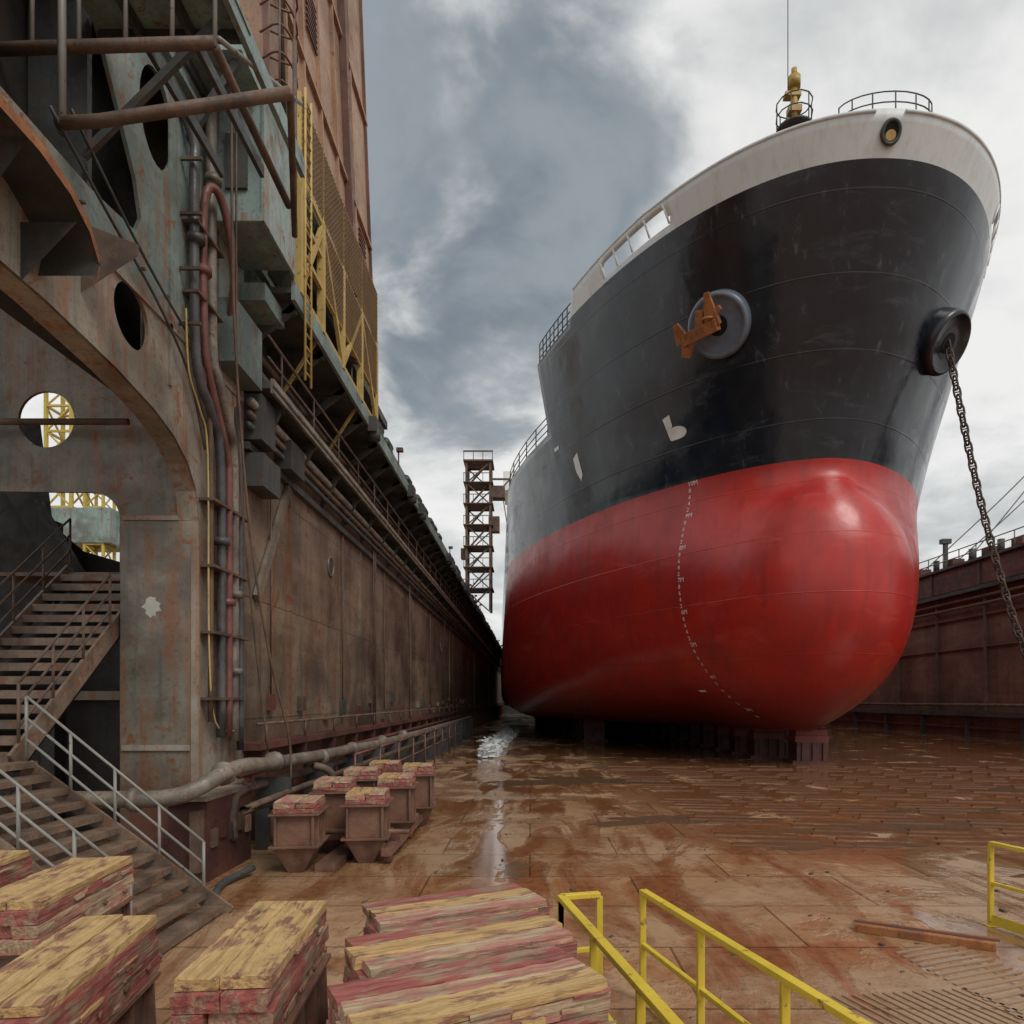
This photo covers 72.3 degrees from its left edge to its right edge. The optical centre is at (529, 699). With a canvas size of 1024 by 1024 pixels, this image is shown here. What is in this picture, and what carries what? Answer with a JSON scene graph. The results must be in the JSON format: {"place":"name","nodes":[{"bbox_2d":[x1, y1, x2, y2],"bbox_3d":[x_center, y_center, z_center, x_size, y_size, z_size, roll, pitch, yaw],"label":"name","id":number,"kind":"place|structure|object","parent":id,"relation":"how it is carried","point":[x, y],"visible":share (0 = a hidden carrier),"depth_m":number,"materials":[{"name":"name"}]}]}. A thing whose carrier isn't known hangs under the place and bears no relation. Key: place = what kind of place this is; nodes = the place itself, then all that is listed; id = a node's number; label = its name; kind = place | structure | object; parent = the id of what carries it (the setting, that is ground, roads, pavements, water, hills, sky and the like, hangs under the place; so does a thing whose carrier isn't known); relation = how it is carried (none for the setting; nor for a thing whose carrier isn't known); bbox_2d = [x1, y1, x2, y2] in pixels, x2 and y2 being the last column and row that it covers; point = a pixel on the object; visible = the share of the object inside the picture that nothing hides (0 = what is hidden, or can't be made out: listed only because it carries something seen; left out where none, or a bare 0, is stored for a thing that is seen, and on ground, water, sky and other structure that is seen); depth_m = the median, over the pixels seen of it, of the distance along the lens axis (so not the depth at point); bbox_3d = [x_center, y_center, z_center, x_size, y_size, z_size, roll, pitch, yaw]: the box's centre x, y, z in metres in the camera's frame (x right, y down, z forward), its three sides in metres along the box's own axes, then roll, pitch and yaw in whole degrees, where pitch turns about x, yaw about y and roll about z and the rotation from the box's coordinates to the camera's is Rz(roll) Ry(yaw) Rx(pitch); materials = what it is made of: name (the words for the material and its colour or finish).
{"place":"outdoors","nodes":[
{"label":"outdoors","id":0,"kind":"place"},
{"bbox_2d":[21,0,1023,644],"label":"sky","id":1,"kind":"structure","parent":0,"point":[511,143],"materials":[{"name":"grey"}]},
{"bbox_2d":[41,714,1023,1023],"bbox_3d":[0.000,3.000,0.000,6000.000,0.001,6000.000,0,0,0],"label":"ground","id":2,"kind":"structure","parent":0,"point":[767,902],"depth_m":12.24,"materials":[{"name":"brown metal"}]},
{"bbox_2d":[0,850,32,887],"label":"docking block","id":3,"kind":"object","parent":2,"relation":"on","point":[16,865],"depth_m":7.04,"materials":[{"name":"wood"}]},
{"bbox_2d":[0,856,134,968],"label":"docking block","id":4,"kind":"object","parent":2,"relation":"on","point":[37,908],"depth_m":5.88,"materials":[{"name":"wood"}]},
{"bbox_2d":[0,914,160,1023],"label":"docking block","id":5,"kind":"object","parent":2,"relation":"on","point":[102,969],"depth_m":4.24,"materials":[{"name":"wood"}]},
{"bbox_2d":[44,393,119,560],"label":"harbour crane","id":6,"kind":"object","parent":2,"relation":"on","point":[95,528],"visible":0.2,"depth_m":60.15,"materials":[{"name":"yellow metal"}]},
{"bbox_2d":[0,518,233,960],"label":"dock staircase","id":7,"kind":"structure","parent":2,"relation":"on","point":[51,665],"depth_m":10.14,"materials":[{"name":"metal"}]},
{"bbox_2d":[0,0,319,882],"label":"dock end frame","id":8,"kind":"object","parent":2,"relation":"on","point":[102,356],"visible":0.76,"depth_m":12.47,"materials":[{"name":"metal"}]},
{"bbox_2d":[0,95,99,279],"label":"steel hood","id":9,"kind":"object","parent":8,"relation":"attached to","point":[57,238],"visible":0.97,"depth_m":8.20,"materials":[{"name":"brown metal"}]},
{"bbox_2d":[12,714,472,894],"bbox_3d":[-6.202,2.013,34.938,3.598,1.994,50.124,0,0,0],"label":"dock pipework","id":10,"kind":"object","parent":2,"relation":"on","point":[422,745],"visible":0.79,"depth_m":14.00,"materials":[{"name":"metal"}]},
{"bbox_2d":[169,900,330,1023],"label":"docking block","id":11,"kind":"object","parent":2,"relation":"on","point":[262,962],"depth_m":4.25,"materials":[{"name":"wood"}]},
{"bbox_2d":[268,795,329,872],"bbox_3d":[-4.100,2.373,12.500,0.851,1.254,1.075,0,0,-6],"label":"bilge block","id":12,"kind":"object","parent":2,"relation":"on","point":[300,837],"depth_m":12.08,"materials":[{"name":"metal"}]},
{"bbox_2d":[309,776,359,851],"bbox_3d":[-3.950,2.297,14.200,0.851,1.405,1.075,0,0,-7],"label":"bilge block","id":13,"kind":"object","parent":2,"relation":"on","point":[334,790],"depth_m":13.78,"materials":[{"name":"metal"}]},
{"bbox_2d":[278,809,432,871],"bbox_3d":[-3.450,2.725,15.300,2.300,0.550,6.200,0,0,0],"label":"block trolley","id":14,"kind":"object","parent":2,"relation":"on","point":[336,859],"visible":0.34,"depth_m":13.17,"materials":[{"name":"metal"}]},
{"bbox_2d":[343,766,380,786],"bbox_3d":[-3.800,2.273,15.900,0.851,1.454,1.075,0,0,-6],"label":"bilge block","id":15,"kind":"object","parent":2,"relation":"on","point":[366,776],"depth_m":15.46,"materials":[{"name":"wood"}]},
{"bbox_2d":[340,787,393,862],"bbox_3d":[-3.050,2.348,13.200,0.851,1.304,1.075,0,0,-6],"label":"bilge block","id":16,"kind":"object","parent":2,"relation":"on","point":[367,824],"depth_m":12.77,"materials":[{"name":"metal"}]},
{"bbox_2d":[244,270,521,794],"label":"dock wing wall","id":17,"kind":"structure","parent":2,"relation":"on","point":[316,629],"depth_m":21.37,"materials":[{"name":"brown metal"}]},
{"bbox_2d":[48,105,249,749],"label":"riser pipes","id":18,"kind":"object","parent":17,"relation":"attached to","point":[205,253],"visible":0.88,"depth_m":12.73,"materials":[{"name":"metal"}]},
{"bbox_2d":[0,0,304,237],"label":"overhead platform","id":19,"kind":"structure","parent":17,"relation":"attached to","point":[187,30],"depth_m":9.36,"materials":[{"name":"metal"}]},
{"bbox_2d":[230,90,291,776],"bbox_3d":[-5.172,-4.649,13.249,0.355,12.504,2.124,0,0,10],"label":"hanging rope","id":20,"kind":"object","parent":17,"relation":"hanging from","point":[235,333],"visible":0.94,"depth_m":12.72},
{"bbox_2d":[239,0,386,429],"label":"crane house","id":21,"kind":"structure","parent":17,"relation":"on","point":[331,62],"depth_m":21.67,"materials":[{"name":"metal"}]},
{"bbox_2d":[259,0,377,449],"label":"yellow caged walkway","id":22,"kind":"structure","parent":17,"relation":"attached to","point":[323,265],"depth_m":17.07,"materials":[{"name":"yellow painted steel"},{"name":"wire mesh"}]},
{"bbox_2d":[242,270,503,839],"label":"galleries","id":23,"kind":"object","parent":17,"relation":"attached to","point":[332,397],"visible":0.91,"depth_m":20.94,"materials":[{"name":"metal"}]},
{"bbox_2d":[461,450,508,612],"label":"stair tower","id":24,"kind":"structure","parent":17,"relation":"on","point":[494,493],"depth_m":82.91,"materials":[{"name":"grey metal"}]},
{"bbox_2d":[369,760,402,773],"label":"bilge block","id":25,"kind":"object","parent":2,"relation":"on","point":[388,766],"depth_m":17.26,"materials":[{"name":"wood"}]},
{"bbox_2d":[374,772,418,841],"bbox_3d":[-2.850,2.298,15.000,0.851,1.404,1.075,0,0,-5],"label":"bilge block","id":26,"kind":"object","parent":2,"relation":"on","point":[402,788],"depth_m":14.58,"materials":[{"name":"metal"}]},
{"bbox_2d":[401,762,435,826],"bbox_3d":[-2.700,2.273,16.900,0.851,1.455,1.075,0,0,-7],"label":"bilge block","id":27,"kind":"object","parent":2,"relation":"on","point":[425,773],"depth_m":16.49,"materials":[{"name":"metal"}]},
{"bbox_2d":[362,883,549,934],"bbox_3d":[-0.577,2.287,5.502,1.446,1.426,0.660,0,0,-28],"label":"docking block","id":28,"kind":"object","parent":2,"relation":"on","point":[396,914],"depth_m":5.39,"materials":[{"name":"wood"}]},
{"bbox_2d":[343,909,576,982],"bbox_3d":[-0.457,2.273,4.621,1.510,1.454,0.700,0,0,-28],"label":"docking block","id":29,"kind":"object","parent":2,"relation":"on","point":[367,956],"depth_m":4.52,"materials":[{"name":"wood"}]},
{"bbox_2d":[326,944,616,1023],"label":"docking block","id":30,"kind":"object","parent":2,"relation":"on","point":[551,984],"depth_m":3.77,"materials":[{"name":"wood"}]},
{"bbox_2d":[476,725,524,757],"bbox_3d":[-1.700,2.494,58.978,2.258,1.034,46.227,0,0,0],"label":"water spray","id":31,"kind":"object","parent":2,"relation":"on","point":[494,746],"visible":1,"depth_m":39.97,"materials":[{"name":"liquid"}]},
{"bbox_2d":[493,861,533,878],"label":"puddle","id":32,"kind":"object","parent":2,"relation":"on","point":[511,870],"visible":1,"depth_m":12.45,"materials":[{"name":"liquid"}]},
{"bbox_2d":[495,776,664,785],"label":"puddle","id":33,"kind":"object","parent":2,"relation":"on","point":[562,781],"visible":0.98,"depth_m":25.73,"materials":[{"name":"liquid"}]},
{"bbox_2d":[557,891,683,1023],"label":"yellow guard rail","id":34,"kind":"object","parent":2,"relation":"on","point":[599,946],"visible":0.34,"depth_m":5.36,"materials":[{"name":"metal"}]},
{"bbox_2d":[586,814,776,826],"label":"puddle","id":35,"kind":"object","parent":2,"relation":"on","point":[684,818],"visible":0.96,"depth_m":17.40,"materials":[{"name":"liquid"}]},
{"bbox_2d":[342,780,1023,1019],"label":"debris","id":36,"kind":"object","parent":2,"relation":"on","point":[810,915],"visible":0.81,"depth_m":12.71,"materials":[{"name":"brown"}]},
{"bbox_2d":[534,717,834,762],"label":"keel blocks","id":37,"kind":"structure","parent":2,"relation":"on","point":[808,746],"depth_m":40.18,"materials":[{"name":"metal"}]},
{"bbox_2d":[501,0,1023,729],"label":"cargo ship","id":38,"kind":"object","parent":37,"relation":"on","point":[749,380],"visible":1,"depth_m":29.93,"materials":[{"name":"paint"}]},
{"bbox_2d":[639,889,871,1023],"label":"yellow guard rail","id":39,"kind":"object","parent":2,"relation":"on","point":[787,981],"visible":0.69,"depth_m":5.60,"materials":[{"name":"metal"}]},
{"bbox_2d":[607,765,1023,846],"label":"floor ridges","id":40,"kind":"object","parent":2,"relation":"on","point":[818,780],"visible":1,"depth_m":21.05,"materials":[{"name":"brown metal"}]},
{"bbox_2d":[728,840,931,849],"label":"puddle","id":41,"kind":"object","parent":2,"relation":"on","point":[800,845],"visible":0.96,"depth_m":14.41,"materials":[{"name":"liquid"}]},
{"bbox_2d":[741,821,1004,832],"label":"puddle","id":42,"kind":"object","parent":2,"relation":"on","point":[897,827],"visible":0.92,"depth_m":16.45,"materials":[{"name":"liquid"}]},
{"bbox_2d":[826,526,1023,741],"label":"dock wing wall","id":43,"kind":"structure","parent":2,"relation":"on","point":[958,670],"depth_m":58.13,"materials":[{"name":"metal"}]},
{"bbox_2d":[854,919,999,951],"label":"floor kerb","id":44,"kind":"structure","parent":2,"relation":"on","point":[957,939],"depth_m":8.70,"materials":[{"name":"metal"}]},
{"bbox_2d":[832,944,1023,1023],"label":"floor grating","id":45,"kind":"object","parent":2,"relation":"on","point":[998,1005],"visible":0.98,"depth_m":7.05,"materials":[{"name":"brown metal"}]},
{"bbox_2d":[854,808,1023,813],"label":"puddle","id":46,"kind":"object","parent":2,"relation":"on","point":[985,810],"visible":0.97,"depth_m":18.98,"materials":[{"name":"liquid"}]},
{"bbox_2d":[942,786,1023,791],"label":"puddle","id":47,"kind":"object","parent":2,"relation":"on","point":[1006,788],"visible":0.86,"depth_m":23.70,"materials":[{"name":"liquid"}]},
{"bbox_2d":[982,841,1023,934],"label":"yellow guard rail","id":48,"kind":"object","parent":2,"relation":"on","point":[993,920],"visible":1,"depth_m":9.23,"materials":[{"name":"metal"}]},
{"bbox_2d":[1010,874,1023,876],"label":"puddle","id":49,"kind":"object","parent":2,"relation":"on","point":[1019,875],"visible":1,"depth_m":11.95,"materials":[{"name":"liquid"}]},
{"bbox_2d":[926,476,1023,568],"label":"mooring lines","id":50,"kind":"object","parent":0,"point":[999,522],"visible":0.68,"depth_m":59.37,"materials":[{"name":"fabric"}]}
]}

